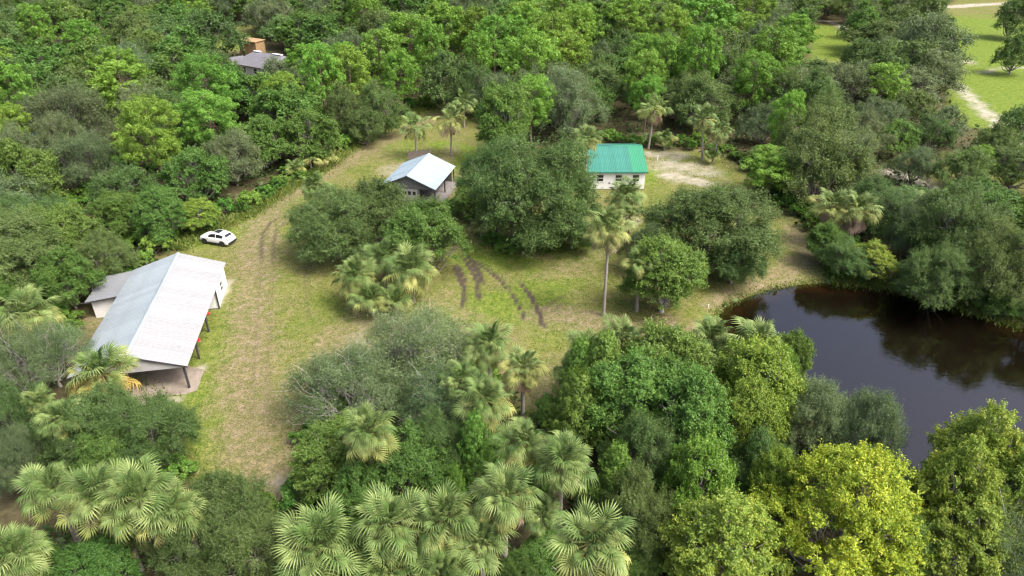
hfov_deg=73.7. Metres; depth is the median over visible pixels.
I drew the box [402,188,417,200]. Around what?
door
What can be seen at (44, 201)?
oak tree
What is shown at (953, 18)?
broadleaf tree
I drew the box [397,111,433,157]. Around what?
palm tree
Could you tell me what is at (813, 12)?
oak tree
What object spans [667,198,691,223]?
palm tree
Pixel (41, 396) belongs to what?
palm tree
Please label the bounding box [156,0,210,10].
broadleaf tree
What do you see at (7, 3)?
oak tree
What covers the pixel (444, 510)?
palm tree
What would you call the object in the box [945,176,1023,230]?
broadleaf tree
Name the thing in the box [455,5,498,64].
pine tree
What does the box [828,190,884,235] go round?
palm tree
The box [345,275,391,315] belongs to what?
palm tree
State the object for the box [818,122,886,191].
oak tree
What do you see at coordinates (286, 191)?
grass
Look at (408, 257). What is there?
palm tree
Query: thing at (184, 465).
shrub
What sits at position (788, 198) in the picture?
shrub
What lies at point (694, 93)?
oak tree
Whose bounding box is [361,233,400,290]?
palm tree
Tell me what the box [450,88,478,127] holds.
palm tree
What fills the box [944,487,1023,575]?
oak tree
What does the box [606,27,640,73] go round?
oak tree
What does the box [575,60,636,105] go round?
oak tree
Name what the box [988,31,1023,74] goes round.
oak tree
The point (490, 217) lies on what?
palm tree
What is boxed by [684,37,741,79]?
oak tree
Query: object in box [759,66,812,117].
oak tree
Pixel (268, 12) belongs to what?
oak tree
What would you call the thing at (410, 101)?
shrub
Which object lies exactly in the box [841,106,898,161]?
oak tree
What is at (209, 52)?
oak tree
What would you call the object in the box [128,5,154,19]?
broadleaf tree
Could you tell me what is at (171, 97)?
oak tree
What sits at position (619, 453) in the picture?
cedar tree
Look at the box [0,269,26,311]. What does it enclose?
broadleaf tree
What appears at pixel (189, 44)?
broadleaf tree
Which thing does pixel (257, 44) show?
raw wood shell
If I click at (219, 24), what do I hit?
oak tree
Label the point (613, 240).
palm tree
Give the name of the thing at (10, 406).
oak tree
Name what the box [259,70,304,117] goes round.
broadleaf tree
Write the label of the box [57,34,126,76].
broadleaf tree
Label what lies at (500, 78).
oak tree
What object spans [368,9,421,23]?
oak tree
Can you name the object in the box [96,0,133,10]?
broadleaf tree
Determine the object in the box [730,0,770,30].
broadleaf tree
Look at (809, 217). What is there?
shrub
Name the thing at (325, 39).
oak tree
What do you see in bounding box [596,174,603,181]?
window
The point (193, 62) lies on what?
broadleaf tree
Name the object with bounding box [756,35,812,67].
broadleaf tree
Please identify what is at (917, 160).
oak tree
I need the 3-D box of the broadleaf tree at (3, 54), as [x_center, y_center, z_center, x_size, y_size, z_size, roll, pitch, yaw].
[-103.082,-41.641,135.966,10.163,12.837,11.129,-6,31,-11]
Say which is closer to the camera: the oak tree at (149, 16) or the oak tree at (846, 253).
the oak tree at (846, 253)
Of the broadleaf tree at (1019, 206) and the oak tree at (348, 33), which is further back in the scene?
the oak tree at (348, 33)
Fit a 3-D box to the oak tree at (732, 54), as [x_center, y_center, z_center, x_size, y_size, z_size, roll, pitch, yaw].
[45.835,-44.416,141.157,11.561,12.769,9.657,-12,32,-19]
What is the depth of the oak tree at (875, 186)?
84.00 m
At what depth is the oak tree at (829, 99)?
115.05 m
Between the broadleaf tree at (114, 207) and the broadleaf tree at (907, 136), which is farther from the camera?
the broadleaf tree at (907, 136)
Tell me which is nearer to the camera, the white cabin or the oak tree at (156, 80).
the white cabin
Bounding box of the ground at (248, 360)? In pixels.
[0,0,1023,575]
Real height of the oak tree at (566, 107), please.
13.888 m
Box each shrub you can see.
[40,302,69,315]
[48,310,85,331]
[63,188,88,199]
[65,195,86,205]
[77,180,94,191]
[84,196,97,206]
[95,261,131,274]
[102,141,125,153]
[117,258,134,272]
[119,233,141,247]
[123,227,147,239]
[124,152,147,166]
[138,234,172,253]
[138,250,153,265]
[144,162,162,172]
[152,452,198,480]
[163,226,179,239]
[187,215,213,230]
[195,185,221,198]
[213,197,234,213]
[234,199,249,211]
[235,190,262,205]
[237,490,279,523]
[242,169,257,176]
[253,194,268,200]
[254,184,275,197]
[268,174,289,184]
[268,178,286,188]
[277,473,332,519]
[279,163,298,174]
[287,414,332,442]
[288,169,307,178]
[327,395,356,414]
[333,134,353,148]
[400,96,415,106]
[416,95,430,105]
[445,197,468,216]
[457,353,475,368]
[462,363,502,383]
[465,210,480,220]
[472,376,499,399]
[480,230,506,245]
[493,242,516,254]
[507,235,530,249]
[530,236,555,248]
[600,128,618,140]
[612,132,627,143]
[624,135,645,144]
[644,134,661,145]
[660,139,672,148]
[673,134,689,144]
[684,138,697,149]
[689,131,707,145]
[706,143,726,150]
[719,144,736,152]
[727,151,746,158]
[734,153,753,161]
[740,154,760,169]
[768,190,791,201]
[770,180,795,194]
[773,193,797,205]
[788,202,804,213]
[800,195,814,205]
[800,205,824,215]
[800,211,825,228]
[826,263,849,277]
[844,233,860,244]
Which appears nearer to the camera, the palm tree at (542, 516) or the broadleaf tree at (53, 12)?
the palm tree at (542, 516)
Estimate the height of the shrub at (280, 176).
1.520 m
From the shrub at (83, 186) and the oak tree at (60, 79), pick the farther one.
the oak tree at (60, 79)
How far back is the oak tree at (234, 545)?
39.53 m
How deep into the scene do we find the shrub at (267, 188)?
98.17 m
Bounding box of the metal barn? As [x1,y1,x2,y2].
[67,252,227,402]
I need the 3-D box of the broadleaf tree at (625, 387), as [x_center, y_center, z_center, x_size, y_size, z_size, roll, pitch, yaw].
[8.726,9.148,50.959,7.794,9.919,7.918,-4,30,-6]
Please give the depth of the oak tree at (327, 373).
53.52 m
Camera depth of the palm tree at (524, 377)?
53.95 m
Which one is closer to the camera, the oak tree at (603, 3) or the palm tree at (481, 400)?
the palm tree at (481, 400)
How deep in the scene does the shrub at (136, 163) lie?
107.56 m
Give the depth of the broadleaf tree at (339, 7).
201.18 m
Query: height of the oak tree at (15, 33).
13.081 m
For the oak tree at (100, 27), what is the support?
on the ground at (248, 360)
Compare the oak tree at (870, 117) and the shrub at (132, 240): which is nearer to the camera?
the shrub at (132, 240)
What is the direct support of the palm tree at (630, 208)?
on the ground at (248, 360)
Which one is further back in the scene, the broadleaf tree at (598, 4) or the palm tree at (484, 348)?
the broadleaf tree at (598, 4)
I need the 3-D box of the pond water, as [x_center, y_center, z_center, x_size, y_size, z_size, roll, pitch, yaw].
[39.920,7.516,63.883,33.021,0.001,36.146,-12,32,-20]
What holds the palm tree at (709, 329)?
on the ground at (248, 360)
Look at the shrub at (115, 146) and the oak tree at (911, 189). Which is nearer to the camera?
the oak tree at (911, 189)
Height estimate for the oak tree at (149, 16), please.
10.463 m
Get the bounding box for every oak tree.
[0,0,14,9]
[0,4,46,50]
[0,5,30,23]
[0,17,29,48]
[0,29,15,52]
[0,54,43,117]
[0,116,45,167]
[0,167,52,209]
[0,190,95,236]
[0,201,89,298]
[0,323,58,403]
[0,377,55,452]
[0,417,47,496]
[1,312,99,389]
[8,76,122,146]
[16,0,47,9]
[24,108,92,165]
[30,375,140,483]
[31,71,118,122]
[41,128,125,190]
[44,64,105,109]
[58,0,92,17]
[67,26,113,42]
[74,227,144,281]
[84,161,160,210]
[92,23,112,38]
[92,35,168,86]
[94,389,206,472]
[107,7,163,45]
[112,80,163,134]
[116,11,164,34]
[122,34,159,63]
[124,0,168,8]
[130,87,188,141]
[135,74,208,109]
[140,85,215,158]
[141,12,221,49]
[144,503,241,575]
[172,464,284,565]
[179,5,251,54]
[187,505,298,575]
[192,46,243,72]
[199,51,246,99]
[200,126,266,185]
[205,0,243,17]
[234,0,293,27]
[253,0,298,40]
[256,13,299,48]
[258,55,320,96]
[272,337,415,433]
[279,181,385,264]
[297,8,321,24]
[300,0,349,14]
[321,34,384,65]
[323,80,368,134]
[325,25,373,79]
[325,173,426,245]
[343,298,480,409]
[344,7,386,35]
[345,106,383,145]
[351,78,412,136]
[367,8,413,33]
[367,21,396,51]
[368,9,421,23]
[380,0,393,9]
[385,20,445,62]
[387,356,486,429]
[411,402,476,470]
[416,46,478,109]
[432,20,474,58]
[438,0,467,18]
[448,55,495,109]
[450,133,521,205]
[459,0,496,29]
[462,127,604,257]
[463,0,508,9]
[466,69,521,113]
[485,0,506,13]
[516,57,597,119]
[532,60,615,140]
[542,196,604,249]
[564,14,623,53]
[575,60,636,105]
[581,37,613,66]
[585,48,626,85]
[587,0,632,22]
[593,454,678,566]
[594,405,683,504]
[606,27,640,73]
[615,220,663,264]
[628,0,704,38]
[631,174,789,271]
[641,28,685,53]
[643,69,708,119]
[663,69,743,131]
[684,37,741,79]
[694,24,754,64]
[701,228,770,286]
[710,58,784,113]
[712,43,754,99]
[726,0,764,21]
[728,420,797,498]
[732,98,785,144]
[736,22,778,34]
[737,17,772,52]
[743,0,795,18]
[746,65,857,106]
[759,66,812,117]
[763,3,794,33]
[772,100,845,163]
[773,100,886,150]
[773,119,882,209]
[775,0,824,24]
[775,373,858,459]
[793,56,849,92]
[794,64,844,108]
[802,383,913,466]
[805,88,859,119]
[810,231,875,278]
[814,0,848,18]
[817,61,886,106]
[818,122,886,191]
[827,173,916,239]
[828,0,859,24]
[828,58,881,102]
[837,17,907,43]
[838,36,876,64]
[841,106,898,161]
[844,0,882,27]
[850,35,940,83]
[854,64,946,119]
[854,92,916,133]
[873,30,900,60]
[876,460,938,508]
[878,0,933,15]
[878,182,957,234]
[879,3,931,33]
[880,144,943,185]
[880,188,952,259]
[881,6,979,65]
[887,88,939,123]
[890,237,982,312]
[891,174,1016,265]
[893,23,919,47]
[906,44,971,94]
[908,0,951,17]
[908,112,960,150]
[919,102,971,143]
[927,143,996,188]
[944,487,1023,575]
[946,211,1023,307]
[968,120,1023,163]
[980,143,1023,189]
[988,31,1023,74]
[991,0,1023,35]
[994,102,1023,147]
[1002,221,1023,277]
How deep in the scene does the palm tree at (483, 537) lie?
38.56 m
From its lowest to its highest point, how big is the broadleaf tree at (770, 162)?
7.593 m
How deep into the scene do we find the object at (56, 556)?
40.91 m
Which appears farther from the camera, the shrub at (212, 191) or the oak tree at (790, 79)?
the oak tree at (790, 79)
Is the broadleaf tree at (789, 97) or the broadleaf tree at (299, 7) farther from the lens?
the broadleaf tree at (299, 7)
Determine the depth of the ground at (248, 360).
76.64 m
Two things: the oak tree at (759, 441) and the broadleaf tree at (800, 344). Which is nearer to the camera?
the oak tree at (759, 441)
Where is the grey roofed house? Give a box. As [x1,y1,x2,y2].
[233,50,299,75]
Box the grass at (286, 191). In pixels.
[72,99,1023,516]
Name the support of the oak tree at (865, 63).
on the ground at (248, 360)
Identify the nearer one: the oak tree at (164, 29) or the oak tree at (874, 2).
the oak tree at (164, 29)
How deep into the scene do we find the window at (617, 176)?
100.52 m
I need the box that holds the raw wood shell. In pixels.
[239,37,265,55]
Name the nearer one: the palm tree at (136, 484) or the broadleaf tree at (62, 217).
the palm tree at (136, 484)
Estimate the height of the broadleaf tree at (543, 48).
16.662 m
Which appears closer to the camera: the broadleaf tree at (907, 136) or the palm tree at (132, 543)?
the palm tree at (132, 543)
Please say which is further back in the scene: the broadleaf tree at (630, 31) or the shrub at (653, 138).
the broadleaf tree at (630, 31)
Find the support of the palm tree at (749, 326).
on the ground at (248, 360)
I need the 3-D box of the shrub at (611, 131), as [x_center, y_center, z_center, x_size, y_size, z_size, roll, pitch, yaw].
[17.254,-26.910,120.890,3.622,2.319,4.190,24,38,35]
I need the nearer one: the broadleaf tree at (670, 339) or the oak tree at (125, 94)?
the broadleaf tree at (670, 339)
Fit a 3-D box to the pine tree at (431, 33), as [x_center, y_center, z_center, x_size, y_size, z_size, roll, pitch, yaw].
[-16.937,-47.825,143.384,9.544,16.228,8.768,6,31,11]
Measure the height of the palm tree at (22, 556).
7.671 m
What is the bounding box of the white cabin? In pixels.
[580,143,647,188]
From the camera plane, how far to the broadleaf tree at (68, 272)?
69.19 m
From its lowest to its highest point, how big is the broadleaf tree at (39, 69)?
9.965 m
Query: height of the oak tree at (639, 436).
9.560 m
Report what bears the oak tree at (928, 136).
on the ground at (248, 360)
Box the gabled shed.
[382,153,455,201]
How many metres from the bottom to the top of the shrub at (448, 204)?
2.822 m
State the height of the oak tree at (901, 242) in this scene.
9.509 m
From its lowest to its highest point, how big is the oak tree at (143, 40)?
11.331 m
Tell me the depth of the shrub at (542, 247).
84.25 m
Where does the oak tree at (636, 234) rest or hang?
on the ground at (248, 360)
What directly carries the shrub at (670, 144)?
on the ground at (248, 360)
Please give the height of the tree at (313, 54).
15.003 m
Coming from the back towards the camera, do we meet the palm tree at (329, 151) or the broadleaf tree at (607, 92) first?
the broadleaf tree at (607, 92)
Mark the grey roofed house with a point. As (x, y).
(251, 62)
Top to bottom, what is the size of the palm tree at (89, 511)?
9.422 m
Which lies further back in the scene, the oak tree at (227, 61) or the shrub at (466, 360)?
the oak tree at (227, 61)
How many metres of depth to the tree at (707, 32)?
129.32 m
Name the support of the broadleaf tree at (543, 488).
on the ground at (248, 360)
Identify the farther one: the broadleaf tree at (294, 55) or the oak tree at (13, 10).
the oak tree at (13, 10)
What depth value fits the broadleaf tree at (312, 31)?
168.49 m
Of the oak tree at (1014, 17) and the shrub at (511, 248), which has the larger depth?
the oak tree at (1014, 17)
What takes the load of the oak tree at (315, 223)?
on the ground at (248, 360)
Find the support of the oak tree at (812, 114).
on the ground at (248, 360)
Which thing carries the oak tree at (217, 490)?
on the ground at (248, 360)
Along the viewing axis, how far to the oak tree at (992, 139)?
106.11 m
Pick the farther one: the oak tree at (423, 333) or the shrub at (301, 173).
the shrub at (301, 173)
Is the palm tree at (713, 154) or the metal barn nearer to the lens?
the metal barn
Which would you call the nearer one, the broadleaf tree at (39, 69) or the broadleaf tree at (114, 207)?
the broadleaf tree at (114, 207)
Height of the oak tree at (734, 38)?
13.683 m
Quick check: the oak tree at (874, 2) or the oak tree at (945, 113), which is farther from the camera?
the oak tree at (874, 2)
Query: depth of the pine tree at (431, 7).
196.19 m
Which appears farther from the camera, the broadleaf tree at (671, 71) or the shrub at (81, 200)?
the broadleaf tree at (671, 71)
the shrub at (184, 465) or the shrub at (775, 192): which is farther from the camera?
the shrub at (775, 192)
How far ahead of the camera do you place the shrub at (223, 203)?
92.15 m
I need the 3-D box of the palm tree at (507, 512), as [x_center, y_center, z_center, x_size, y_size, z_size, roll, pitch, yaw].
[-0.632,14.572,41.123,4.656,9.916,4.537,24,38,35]
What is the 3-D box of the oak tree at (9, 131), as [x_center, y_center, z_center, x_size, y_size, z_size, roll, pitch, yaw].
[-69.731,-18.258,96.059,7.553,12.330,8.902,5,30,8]
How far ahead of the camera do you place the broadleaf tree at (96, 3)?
211.62 m
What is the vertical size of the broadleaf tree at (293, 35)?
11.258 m
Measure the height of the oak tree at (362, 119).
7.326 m
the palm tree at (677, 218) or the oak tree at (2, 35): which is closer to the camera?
the palm tree at (677, 218)
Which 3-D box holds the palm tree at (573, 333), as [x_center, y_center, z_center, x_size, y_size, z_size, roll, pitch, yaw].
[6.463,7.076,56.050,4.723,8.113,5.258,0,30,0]
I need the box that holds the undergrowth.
[1,50,1023,575]
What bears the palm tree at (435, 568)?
on the ground at (248, 360)
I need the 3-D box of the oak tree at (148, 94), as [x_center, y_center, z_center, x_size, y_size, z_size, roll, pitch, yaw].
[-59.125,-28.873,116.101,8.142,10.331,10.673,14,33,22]
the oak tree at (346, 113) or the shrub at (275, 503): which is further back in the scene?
the oak tree at (346, 113)
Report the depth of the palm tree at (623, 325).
55.95 m
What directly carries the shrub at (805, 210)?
on the ground at (248, 360)
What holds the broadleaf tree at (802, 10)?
on the ground at (248, 360)
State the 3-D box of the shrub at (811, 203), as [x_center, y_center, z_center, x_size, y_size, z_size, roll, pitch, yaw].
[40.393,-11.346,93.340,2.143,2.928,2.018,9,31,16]
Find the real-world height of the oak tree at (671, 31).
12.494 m
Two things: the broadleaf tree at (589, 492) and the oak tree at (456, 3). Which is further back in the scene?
the oak tree at (456, 3)
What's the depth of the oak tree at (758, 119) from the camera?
116.68 m
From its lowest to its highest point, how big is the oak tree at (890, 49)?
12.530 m
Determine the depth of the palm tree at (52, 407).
47.79 m
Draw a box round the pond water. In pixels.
[716,283,1023,517]
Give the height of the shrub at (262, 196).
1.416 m
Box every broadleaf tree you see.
[0,38,43,62]
[0,137,68,203]
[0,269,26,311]
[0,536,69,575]
[11,58,52,94]
[15,0,59,7]
[15,37,68,81]
[23,197,112,256]
[25,0,76,43]
[28,241,107,309]
[38,35,65,52]
[45,45,68,68]
[48,0,101,38]
[54,530,147,575]
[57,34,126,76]
[66,50,108,100]
[67,419,150,483]
[81,0,114,13]
[82,187,142,238]
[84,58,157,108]
[88,0,134,32]
[91,35,119,49]
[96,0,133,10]
[96,4,121,27]
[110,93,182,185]
[125,27,164,55]
[127,2,166,15]
[127,182,187,242]
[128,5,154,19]
[144,44,185,86]
[146,23,212,62]
[149,4,174,22]
[153,145,231,200]
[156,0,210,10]
[162,0,215,12]
[164,0,195,24]
[167,52,244,135]
[167,85,241,151]
[172,197,222,229]
[183,58,229,86]
[200,61,257,120]
[228,0,252,20]
[231,71,271,112]
[234,113,296,167]
[243,0,277,25]
[245,80,326,137]
[268,546,299,575]
[271,10,324,46]
[273,57,322,87]
[273,106,344,163]
[280,0,322,20]
[287,410,366,502]
[292,13,358,46]
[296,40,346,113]
[320,0,387,26]
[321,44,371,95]
[326,454,382,529]
[329,10,355,30]
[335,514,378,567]
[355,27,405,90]
[357,415,457,514]
[372,11,443,83]
[378,194,473,278]
[379,0,437,19]
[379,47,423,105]
[382,31,417,76]
[449,187,484,221]
[472,78,534,145]
[474,28,513,68]
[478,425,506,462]
[486,547,541,575]
[496,0,558,29]
[518,459,555,500]
[520,526,570,575]
[531,392,570,433]
[544,0,585,23]
[572,76,619,120]
[572,472,612,521]
[575,343,680,452]
[576,0,618,42]
[592,49,646,95]
[593,532,664,575]
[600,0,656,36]
[609,2,630,27]
[615,28,647,54]
[615,232,710,312]
[620,316,724,407]
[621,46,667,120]
[644,350,740,471]
[648,484,794,575]
[652,59,681,99]
[658,426,740,526]
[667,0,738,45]
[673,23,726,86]
[711,332,810,428]
[711,370,791,468]
[740,143,808,197]
[741,440,802,521]
[746,438,935,575]
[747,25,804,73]
[776,340,802,377]
[780,327,817,378]
[792,6,816,42]
[805,220,845,263]
[837,0,883,38]
[843,238,900,280]
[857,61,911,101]
[876,118,922,159]
[881,509,940,575]
[908,433,1021,553]
[908,489,1023,575]
[920,398,1023,512]
[928,12,956,49]
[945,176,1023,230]
[951,445,1023,536]
[969,287,1023,317]
[1009,199,1023,234]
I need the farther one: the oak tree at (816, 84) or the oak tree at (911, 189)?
the oak tree at (816, 84)
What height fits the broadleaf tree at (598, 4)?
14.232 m
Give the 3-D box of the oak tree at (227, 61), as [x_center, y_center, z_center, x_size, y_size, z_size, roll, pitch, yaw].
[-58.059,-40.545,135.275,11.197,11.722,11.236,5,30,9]
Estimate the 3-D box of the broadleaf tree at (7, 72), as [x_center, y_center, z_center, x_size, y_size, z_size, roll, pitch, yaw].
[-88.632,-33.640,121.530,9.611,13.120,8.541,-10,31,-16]
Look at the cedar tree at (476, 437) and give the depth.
47.35 m
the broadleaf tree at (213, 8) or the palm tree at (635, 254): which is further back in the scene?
the broadleaf tree at (213, 8)
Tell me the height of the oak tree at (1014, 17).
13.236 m
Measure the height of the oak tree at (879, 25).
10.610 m
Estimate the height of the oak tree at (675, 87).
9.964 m
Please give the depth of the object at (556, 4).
180.43 m
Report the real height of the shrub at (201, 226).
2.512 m
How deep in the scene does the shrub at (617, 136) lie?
118.88 m
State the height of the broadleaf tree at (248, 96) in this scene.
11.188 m
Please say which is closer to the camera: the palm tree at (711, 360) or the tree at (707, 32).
the palm tree at (711, 360)
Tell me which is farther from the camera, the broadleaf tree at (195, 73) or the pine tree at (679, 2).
the pine tree at (679, 2)
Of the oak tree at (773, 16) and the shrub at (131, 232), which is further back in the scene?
the oak tree at (773, 16)
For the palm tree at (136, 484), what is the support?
on the ground at (248, 360)
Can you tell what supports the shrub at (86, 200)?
on the ground at (248, 360)
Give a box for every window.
[219,279,223,293]
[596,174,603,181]
[614,174,622,181]
[632,174,639,181]
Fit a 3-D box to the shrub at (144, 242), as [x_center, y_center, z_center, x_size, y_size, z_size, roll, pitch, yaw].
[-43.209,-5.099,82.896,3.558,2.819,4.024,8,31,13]
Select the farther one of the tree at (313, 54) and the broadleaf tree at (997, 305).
the tree at (313, 54)
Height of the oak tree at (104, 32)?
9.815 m
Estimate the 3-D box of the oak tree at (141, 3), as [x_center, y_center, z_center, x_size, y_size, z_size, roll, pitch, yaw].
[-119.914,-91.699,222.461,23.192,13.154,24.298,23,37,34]
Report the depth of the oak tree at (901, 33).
173.34 m
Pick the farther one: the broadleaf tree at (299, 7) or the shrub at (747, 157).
the broadleaf tree at (299, 7)
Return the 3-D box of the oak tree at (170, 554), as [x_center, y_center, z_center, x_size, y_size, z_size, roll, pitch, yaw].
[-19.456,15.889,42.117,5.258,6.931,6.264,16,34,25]
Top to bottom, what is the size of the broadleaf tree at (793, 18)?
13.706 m
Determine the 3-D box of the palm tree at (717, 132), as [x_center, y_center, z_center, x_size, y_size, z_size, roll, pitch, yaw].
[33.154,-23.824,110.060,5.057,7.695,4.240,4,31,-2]
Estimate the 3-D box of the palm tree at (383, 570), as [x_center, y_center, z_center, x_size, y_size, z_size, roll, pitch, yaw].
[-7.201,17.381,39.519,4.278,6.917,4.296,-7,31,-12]
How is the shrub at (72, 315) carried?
on the ground at (248, 360)
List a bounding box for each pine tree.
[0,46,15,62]
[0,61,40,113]
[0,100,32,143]
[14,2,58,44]
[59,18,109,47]
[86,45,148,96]
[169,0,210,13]
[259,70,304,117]
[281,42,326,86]
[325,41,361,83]
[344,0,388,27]
[410,20,453,76]
[421,0,452,22]
[421,2,473,58]
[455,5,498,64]
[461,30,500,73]
[473,12,519,73]
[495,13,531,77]
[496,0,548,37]
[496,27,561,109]
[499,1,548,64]
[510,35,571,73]
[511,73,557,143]
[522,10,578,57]
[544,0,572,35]
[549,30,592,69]
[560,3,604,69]
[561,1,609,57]
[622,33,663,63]
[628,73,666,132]
[635,0,667,24]
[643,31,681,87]
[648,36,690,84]
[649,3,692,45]
[673,0,692,9]
[697,7,731,27]
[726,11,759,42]
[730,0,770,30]
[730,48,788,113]
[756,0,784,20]
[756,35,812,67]
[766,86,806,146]
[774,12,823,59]
[865,0,891,11]
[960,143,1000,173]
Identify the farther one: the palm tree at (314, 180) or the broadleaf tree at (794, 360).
the palm tree at (314, 180)
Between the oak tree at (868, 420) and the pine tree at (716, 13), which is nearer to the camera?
the oak tree at (868, 420)
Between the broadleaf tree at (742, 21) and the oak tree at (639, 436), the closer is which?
the oak tree at (639, 436)
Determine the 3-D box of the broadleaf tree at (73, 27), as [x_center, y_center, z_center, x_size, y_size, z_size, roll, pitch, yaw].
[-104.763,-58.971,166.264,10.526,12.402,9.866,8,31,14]
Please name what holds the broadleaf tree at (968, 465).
on the ground at (248, 360)
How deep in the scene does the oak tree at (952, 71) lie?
142.14 m
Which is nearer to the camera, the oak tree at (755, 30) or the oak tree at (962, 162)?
the oak tree at (962, 162)
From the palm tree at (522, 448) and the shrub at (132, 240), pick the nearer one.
the palm tree at (522, 448)
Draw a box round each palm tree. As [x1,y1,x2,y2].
[0,283,66,343]
[0,521,56,575]
[7,461,81,542]
[18,382,56,416]
[30,397,85,462]
[46,457,138,541]
[64,340,143,407]
[90,451,182,545]
[119,528,150,571]
[129,480,209,556]
[268,490,368,575]
[285,158,306,175]
[296,144,324,169]
[299,170,334,211]
[314,144,339,164]
[330,251,379,307]
[336,399,399,516]
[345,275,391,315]
[346,480,428,571]
[351,539,423,575]
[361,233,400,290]
[376,283,413,315]
[379,240,439,303]
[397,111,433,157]
[402,540,479,575]
[405,476,486,567]
[430,102,466,155]
[436,358,478,426]
[442,502,520,575]
[448,369,516,462]
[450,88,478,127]
[462,321,514,378]
[466,457,544,575]
[468,213,498,236]
[477,201,506,231]
[488,415,544,510]
[496,342,549,418]
[498,210,523,236]
[522,494,562,538]
[528,429,599,527]
[542,493,638,575]
[551,354,569,394]
[565,327,621,370]
[572,124,604,171]
[581,203,637,316]
[597,311,642,356]
[602,175,648,218]
[618,202,643,234]
[619,244,661,311]
[636,92,673,148]
[653,128,678,149]
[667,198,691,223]
[685,102,716,160]
[691,314,732,359]
[699,341,720,367]
[703,147,721,163]
[704,116,731,161]
[710,200,737,265]
[723,315,784,354]
[806,187,857,225]
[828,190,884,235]
[913,187,950,217]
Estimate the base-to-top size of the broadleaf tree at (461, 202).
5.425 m
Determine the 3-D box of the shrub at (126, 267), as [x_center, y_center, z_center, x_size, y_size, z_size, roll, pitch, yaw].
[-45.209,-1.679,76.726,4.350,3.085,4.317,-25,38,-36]
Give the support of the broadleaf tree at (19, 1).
on the ground at (248, 360)
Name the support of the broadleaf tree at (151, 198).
on the ground at (248, 360)
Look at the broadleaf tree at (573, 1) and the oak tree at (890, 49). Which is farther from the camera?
the broadleaf tree at (573, 1)
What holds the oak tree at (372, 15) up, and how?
on the ground at (248, 360)
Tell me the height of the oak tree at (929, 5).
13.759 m
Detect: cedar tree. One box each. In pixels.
[446,460,471,514]
[449,408,498,500]
[542,364,608,465]
[550,334,598,424]
[580,329,622,427]
[591,438,632,506]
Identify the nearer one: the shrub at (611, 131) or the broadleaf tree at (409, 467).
the broadleaf tree at (409, 467)
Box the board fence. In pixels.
[408,148,429,160]
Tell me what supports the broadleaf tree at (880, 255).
on the ground at (248, 360)
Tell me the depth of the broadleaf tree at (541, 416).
54.86 m
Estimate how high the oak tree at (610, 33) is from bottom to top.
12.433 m
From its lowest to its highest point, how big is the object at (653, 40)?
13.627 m
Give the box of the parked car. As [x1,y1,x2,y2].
[199,229,236,246]
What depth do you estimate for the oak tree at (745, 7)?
202.69 m
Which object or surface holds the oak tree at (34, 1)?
on the ground at (248, 360)
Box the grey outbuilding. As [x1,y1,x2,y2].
[229,55,242,60]
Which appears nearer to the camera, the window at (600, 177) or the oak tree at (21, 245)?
the oak tree at (21, 245)
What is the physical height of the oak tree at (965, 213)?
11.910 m
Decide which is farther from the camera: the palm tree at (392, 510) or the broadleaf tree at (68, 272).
the broadleaf tree at (68, 272)
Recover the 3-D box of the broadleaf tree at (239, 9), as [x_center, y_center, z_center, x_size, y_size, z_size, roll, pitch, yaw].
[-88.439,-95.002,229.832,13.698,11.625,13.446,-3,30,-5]
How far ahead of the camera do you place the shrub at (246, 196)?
94.71 m
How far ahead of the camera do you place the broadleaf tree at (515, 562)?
41.66 m
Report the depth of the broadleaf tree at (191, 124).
103.41 m
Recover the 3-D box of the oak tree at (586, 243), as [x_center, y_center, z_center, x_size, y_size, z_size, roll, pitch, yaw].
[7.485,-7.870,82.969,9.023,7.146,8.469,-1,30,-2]
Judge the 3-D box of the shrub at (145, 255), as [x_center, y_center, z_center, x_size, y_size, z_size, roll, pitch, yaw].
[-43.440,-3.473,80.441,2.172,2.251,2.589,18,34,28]
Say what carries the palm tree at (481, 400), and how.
on the ground at (248, 360)
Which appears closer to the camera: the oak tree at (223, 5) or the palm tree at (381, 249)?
the palm tree at (381, 249)
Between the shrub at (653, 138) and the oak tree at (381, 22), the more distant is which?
the oak tree at (381, 22)
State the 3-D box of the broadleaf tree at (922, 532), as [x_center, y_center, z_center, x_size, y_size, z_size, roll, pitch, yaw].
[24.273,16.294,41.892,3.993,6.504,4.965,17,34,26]
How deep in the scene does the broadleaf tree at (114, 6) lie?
197.78 m
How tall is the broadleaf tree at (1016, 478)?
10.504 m

